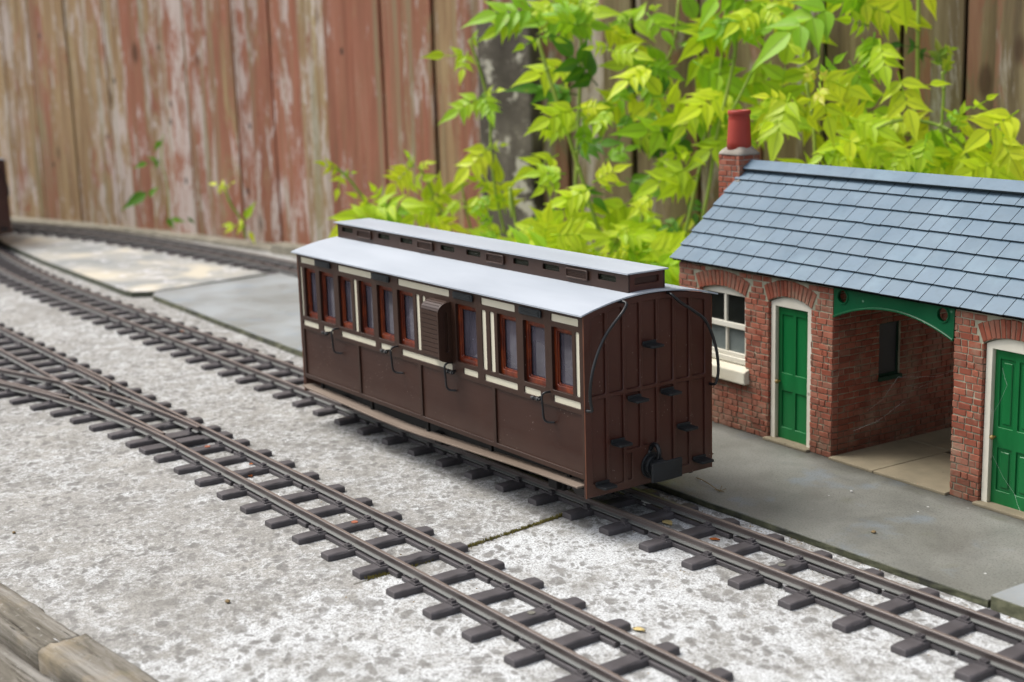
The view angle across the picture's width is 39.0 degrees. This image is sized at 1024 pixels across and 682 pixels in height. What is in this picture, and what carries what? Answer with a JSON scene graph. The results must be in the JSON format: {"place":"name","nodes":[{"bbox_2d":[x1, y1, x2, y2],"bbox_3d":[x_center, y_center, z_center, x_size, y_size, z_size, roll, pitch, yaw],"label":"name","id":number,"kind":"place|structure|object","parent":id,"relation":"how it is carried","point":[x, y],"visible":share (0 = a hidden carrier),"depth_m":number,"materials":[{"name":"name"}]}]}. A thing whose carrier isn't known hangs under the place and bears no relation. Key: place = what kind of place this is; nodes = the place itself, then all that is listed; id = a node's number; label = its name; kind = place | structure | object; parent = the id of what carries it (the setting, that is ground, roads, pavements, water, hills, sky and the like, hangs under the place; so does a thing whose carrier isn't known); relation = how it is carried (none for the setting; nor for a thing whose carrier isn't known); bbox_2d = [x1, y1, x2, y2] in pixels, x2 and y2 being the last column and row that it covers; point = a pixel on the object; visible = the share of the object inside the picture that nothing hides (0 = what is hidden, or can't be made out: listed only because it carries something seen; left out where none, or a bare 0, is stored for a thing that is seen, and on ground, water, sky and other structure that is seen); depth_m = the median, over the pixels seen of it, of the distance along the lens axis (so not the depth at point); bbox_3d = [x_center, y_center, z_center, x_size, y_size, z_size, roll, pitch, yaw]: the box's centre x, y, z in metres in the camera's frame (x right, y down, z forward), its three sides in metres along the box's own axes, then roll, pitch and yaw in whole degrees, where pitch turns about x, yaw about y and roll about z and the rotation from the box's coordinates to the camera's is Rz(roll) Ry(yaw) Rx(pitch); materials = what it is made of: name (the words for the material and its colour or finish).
{"place":"outdoors","nodes":[
{"label":"outdoors","id":0,"kind":"place"},
{"bbox_2d":[291,218,719,498],"bbox_3d":[-0.171,0.052,10.174,1.213,1.494,3.827,-10,14,-34],"label":"passenger coach","id":1,"kind":"object","parent":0,"point":[587,376],"visible":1,"depth_m":9.15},
{"bbox_2d":[306,268,317,318],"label":"window frame","id":2,"kind":"structure","parent":1,"relation":"in","point":[311,282],"depth_m":11.26,"materials":[{"name":"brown wood"}]},
{"bbox_2d":[321,271,335,323],"bbox_3d":[-1.372,-0.332,10.998,0.029,0.401,0.239,-10,14,-34],"label":"window frame","id":3,"kind":"structure","parent":1,"relation":"in","point":[327,278],"depth_m":11.05,"materials":[{"name":"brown wood"}]},
{"bbox_2d":[340,276,352,328],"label":"window frame","id":4,"kind":"structure","parent":1,"relation":"in","point":[345,282],"depth_m":10.81,"materials":[{"name":"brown wood"}]},
{"bbox_2d":[361,281,373,334],"bbox_3d":[-1.028,-0.242,10.519,0.029,0.401,0.206,-10,14,-34],"label":"window frame","id":5,"kind":"structure","parent":1,"relation":"in","point":[366,288],"depth_m":10.56,"materials":[{"name":"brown wood"}]},
{"bbox_2d":[379,285,393,340],"bbox_3d":[-0.869,-0.201,10.298,0.029,0.401,0.231,-10,14,-34],"label":"window frame","id":6,"kind":"structure","parent":1,"relation":"in","point":[386,302],"depth_m":10.34,"materials":[{"name":"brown wood"}]},
{"bbox_2d":[400,290,414,346],"bbox_3d":[-0.708,-0.159,10.073,0.029,0.401,0.223,-10,14,-34],"label":"window frame","id":7,"kind":"structure","parent":1,"relation":"in","point":[406,298],"depth_m":10.12,"materials":[{"name":"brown wood"}]},
{"bbox_2d":[458,304,477,365],"bbox_3d":[-0.268,-0.044,9.461,0.029,0.401,0.255,-10,14,-34],"label":"window frame","id":8,"kind":"structure","parent":1,"relation":"in","point":[466,314],"depth_m":9.51,"materials":[{"name":"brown wood"}]},
{"bbox_2d":[500,314,516,376],"bbox_3d":[0.000,0.026,9.088,0.029,0.401,0.219,-10,14,-34],"label":"window frame","id":9,"kind":"structure","parent":1,"relation":"in","point":[507,323],"depth_m":9.13,"materials":[{"name":"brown wood"}]},
{"bbox_2d":[525,320,545,385],"bbox_3d":[0.166,0.070,8.856,0.029,0.401,0.238,-10,14,-34],"label":"window frame","id":10,"kind":"structure","parent":1,"relation":"in","point":[535,332],"depth_m":8.90,"materials":[{"name":"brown wood"}]},
{"bbox_2d":[554,327,572,393],"bbox_3d":[0.329,0.112,8.630,0.029,0.401,0.214,-10,14,-34],"label":"window frame","id":11,"kind":"structure","parent":1,"relation":"in","point":[562,337],"depth_m":8.67,"materials":[{"name":"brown wood"}]},
{"bbox_2d":[0,231,1023,681],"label":"paving","id":12,"kind":"structure","parent":0,"point":[102,521],"depth_m":8.37,"materials":[{"name":"concrete"}]},
{"bbox_2d":[0,642,54,681],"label":"board","id":13,"kind":"object","parent":12,"relation":"on","point":[14,667],"visible":1,"depth_m":7.11,"materials":[{"name":"brown wood"}]},
{"bbox_2d":[0,583,79,671],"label":"edging timber","id":14,"kind":"object","parent":12,"relation":"on","point":[23,636],"visible":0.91,"depth_m":7.59,"materials":[{"name":"brown wood"}]},
{"bbox_2d":[38,633,158,681],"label":"edging timber","id":15,"kind":"object","parent":12,"relation":"on","point":[84,657],"visible":1,"depth_m":7.12,"materials":[{"name":"brown wood"}]},
{"bbox_2d":[0,236,266,296],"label":"platform slab","id":16,"kind":"structure","parent":12,"relation":"on","point":[128,272],"depth_m":19.59,"materials":[{"name":"concrete"}]},
{"bbox_2d":[11,216,270,251],"bbox_3d":[-6.735,-1.729,24.225,9.116,0.360,0.626,8,15,39],"label":"edging board","id":17,"kind":"object","parent":12,"relation":"on","point":[234,242],"visible":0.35,"depth_m":23.28,"materials":[{"name":"beige wood"}]},
{"bbox_2d":[11,223,297,276],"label":"railway track","id":18,"kind":"structure","parent":12,"relation":"on","point":[220,256],"depth_m":21.68,"materials":[{"name":"metal"}]},
{"bbox_2d":[121,135,194,228],"bbox_3d":[-5.573,-2.449,22.369,1.266,1.455,0.510,7,14,35],"label":"weed","id":19,"kind":"object","parent":12,"relation":"on","point":[137,197],"visible":1,"depth_m":22.41,"materials":[{"name":"green plant"}]},
{"bbox_2d":[152,273,302,357],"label":"platform slab","id":20,"kind":"structure","parent":12,"relation":"on","point":[265,309],"depth_m":16.49,"materials":[{"name":"grey concrete"}]},
{"bbox_2d":[210,180,255,243],"bbox_3d":[-4.161,-1.911,21.454,0.838,0.938,0.394,1,12,13],"label":"weed","id":21,"kind":"object","parent":12,"relation":"on","point":[248,212],"visible":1,"depth_m":21.43,"materials":[{"name":"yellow plant"}]},
{"bbox_2d":[0,0,526,244],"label":"red fence","id":22,"kind":"object","parent":12,"relation":"on","point":[264,104],"visible":0.66,"depth_m":21.93,"materials":[{"name":"brown wood"}]},
{"bbox_2d":[270,242,304,256],"bbox_3d":[-2.194,-0.982,19.805,0.272,0.440,3.612,-12,16,-41],"label":"edging board","id":23,"kind":"object","parent":12,"relation":"on","point":[283,248],"visible":0.14,"depth_m":20.78,"materials":[{"name":"beige wood"}]},
{"bbox_2d":[0,322,733,681],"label":"railway track","id":24,"kind":"structure","parent":12,"relation":"on","point":[664,658],"depth_m":8.93,"materials":[{"name":"metal"}]},
{"bbox_2d":[364,571,389,580],"bbox_3d":[-0.714,1.309,8.204,0.297,0.022,0.070,-11,15,-39],"label":"moss","id":25,"kind":"object","parent":12,"relation":"on","point":[373,577],"visible":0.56,"depth_m":8.15,"materials":[{"name":"green plant"}]},
{"bbox_2d":[313,30,527,240],"bbox_3d":[-1.070,-2.154,16.902,2.687,2.883,1.489,-1,12,3],"label":"climbing plant","id":26,"kind":"object","parent":12,"relation":"on","point":[408,208],"visible":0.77,"depth_m":17.07,"materials":[{"name":"green plant"}]},
{"bbox_2d":[7,347,1010,673],"bbox_3d":[-1.272,1.050,9.556,3.813,0.009,10.481,-10,14,-34],"label":"dark grit","id":27,"kind":"object","parent":12,"relation":"on","point":[549,623],"visible":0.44,"depth_m":8.41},
{"bbox_2d":[0,245,1023,681],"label":"railway track","id":28,"kind":"structure","parent":12,"relation":"on","point":[918,637],"depth_m":8.71,"materials":[{"name":"metal"}]},
{"bbox_2d":[0,158,13,234],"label":"railway coach","id":29,"kind":"object","parent":28,"relation":"on","point":[6,227],"visible":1,"depth_m":22.02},
{"bbox_2d":[467,512,561,547],"bbox_3d":[0.027,1.152,8.846,0.836,0.022,0.056,-12,16,-41],"label":"moss","id":30,"kind":"object","parent":12,"relation":"on","point":[550,518],"visible":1,"depth_m":8.84,"materials":[{"name":"green plant"}]},
{"bbox_2d":[31,355,1023,678],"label":"pale grit","id":31,"kind":"object","parent":12,"relation":"on","point":[445,493],"visible":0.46,"depth_m":8.15,"materials":[{"name":"gravel"}]},
{"bbox_2d":[460,0,758,285],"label":"climbing plant","id":32,"kind":"object","parent":12,"relation":"on","point":[633,234],"visible":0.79,"depth_m":15.51,"materials":[{"name":"green plant"}]},
{"bbox_2d":[633,627,644,631],"bbox_3d":[0.642,1.455,7.310,0.076,0.016,0.037,4,13,25],"label":"fallen leaf","id":33,"kind":"object","parent":12,"relation":"on","point":[638,628],"visible":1,"depth_m":7.31,"materials":[{"name":"yellow plant"}]},
{"bbox_2d":[662,520,671,525],"bbox_3d":[0.956,1.111,8.887,0.062,0.023,0.130,-5,12,-17],"label":"fallen leaf","id":34,"kind":"object","parent":12,"relation":"on","point":[669,522],"visible":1,"depth_m":8.89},
{"bbox_2d":[535,0,1023,254],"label":"grey fence","id":35,"kind":"object","parent":12,"relation":"on","point":[986,37],"visible":0.16,"depth_m":15.27,"materials":[{"name":"grey wood"}]},
{"bbox_2d":[608,0,1023,238],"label":"climbing plant","id":36,"kind":"object","parent":35,"relation":"attached to","point":[868,141],"visible":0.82,"depth_m":14.06,"materials":[{"name":"green plant"}]},
{"bbox_2d":[643,421,1023,607],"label":"platform slab","id":37,"kind":"structure","parent":12,"relation":"on","point":[959,547],"depth_m":8.83,"materials":[{"name":"concrete"}]},
{"bbox_2d":[669,109,1023,520],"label":"station building","id":38,"kind":"structure","parent":37,"relation":"on","point":[844,299],"depth_m":10.01,"materials":[{"name":"brick"}]},
{"bbox_2d":[703,285,749,384],"bbox_3d":[1.579,-0.065,10.792,0.117,0.698,0.591,-9,14,-32],"label":"window","id":39,"kind":"structure","parent":38,"relation":"in","point":[729,305],"depth_m":10.77,"materials":[{"name":"white wood"}]},
{"bbox_2d":[763,297,811,452],"bbox_3d":[1.976,0.219,10.250,0.124,1.072,0.446,-9,14,-32],"label":"door","id":40,"kind":"structure","parent":38,"relation":"in","point":[791,336],"depth_m":10.30,"materials":[{"name":"green paint"}]},
{"bbox_2d":[877,321,901,381],"bbox_3d":[2.641,0.065,10.168,0.230,0.415,0.072,-9,14,-32],"label":"passage window","id":41,"kind":"structure","parent":38,"relation":"in","point":[889,331],"depth_m":10.18,"materials":[{"name":"grey glass"}]},
{"bbox_2d":[972,339,1023,520],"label":"door","id":42,"kind":"structure","parent":38,"relation":"in","point":[1005,448],"depth_m":8.76,"materials":[{"name":"green paint"}]},
{"bbox_2d":[991,583,1023,620],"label":"platform slab","id":43,"kind":"structure","parent":12,"relation":"on","point":[1009,602],"depth_m":7.38,"materials":[{"name":"grey concrete"}]},
{"bbox_2d":[696,477,724,491],"bbox_3d":[1.278,0.934,9.454,0.076,0.032,0.356,-8,13,-27],"label":"twig","id":44,"kind":"object","parent":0,"point":[712,486],"visible":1,"depth_m":9.38,"materials":[{"name":"brown wood"}]},
{"bbox_3d":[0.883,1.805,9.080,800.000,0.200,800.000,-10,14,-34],"label":"ground","id":45,"kind":"structure","parent":0,"visible":0},
{"bbox_2d":[476,10,544,237],"bbox_3d":[0.232,-2.241,18.513,0.880,3.890,0.940,8,15,40],"label":"fence post","id":46,"kind":"object","parent":45,"relation":"on","point":[501,64],"visible":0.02,"depth_m":17.98,"materials":[{"name":"concrete"}]}
]}

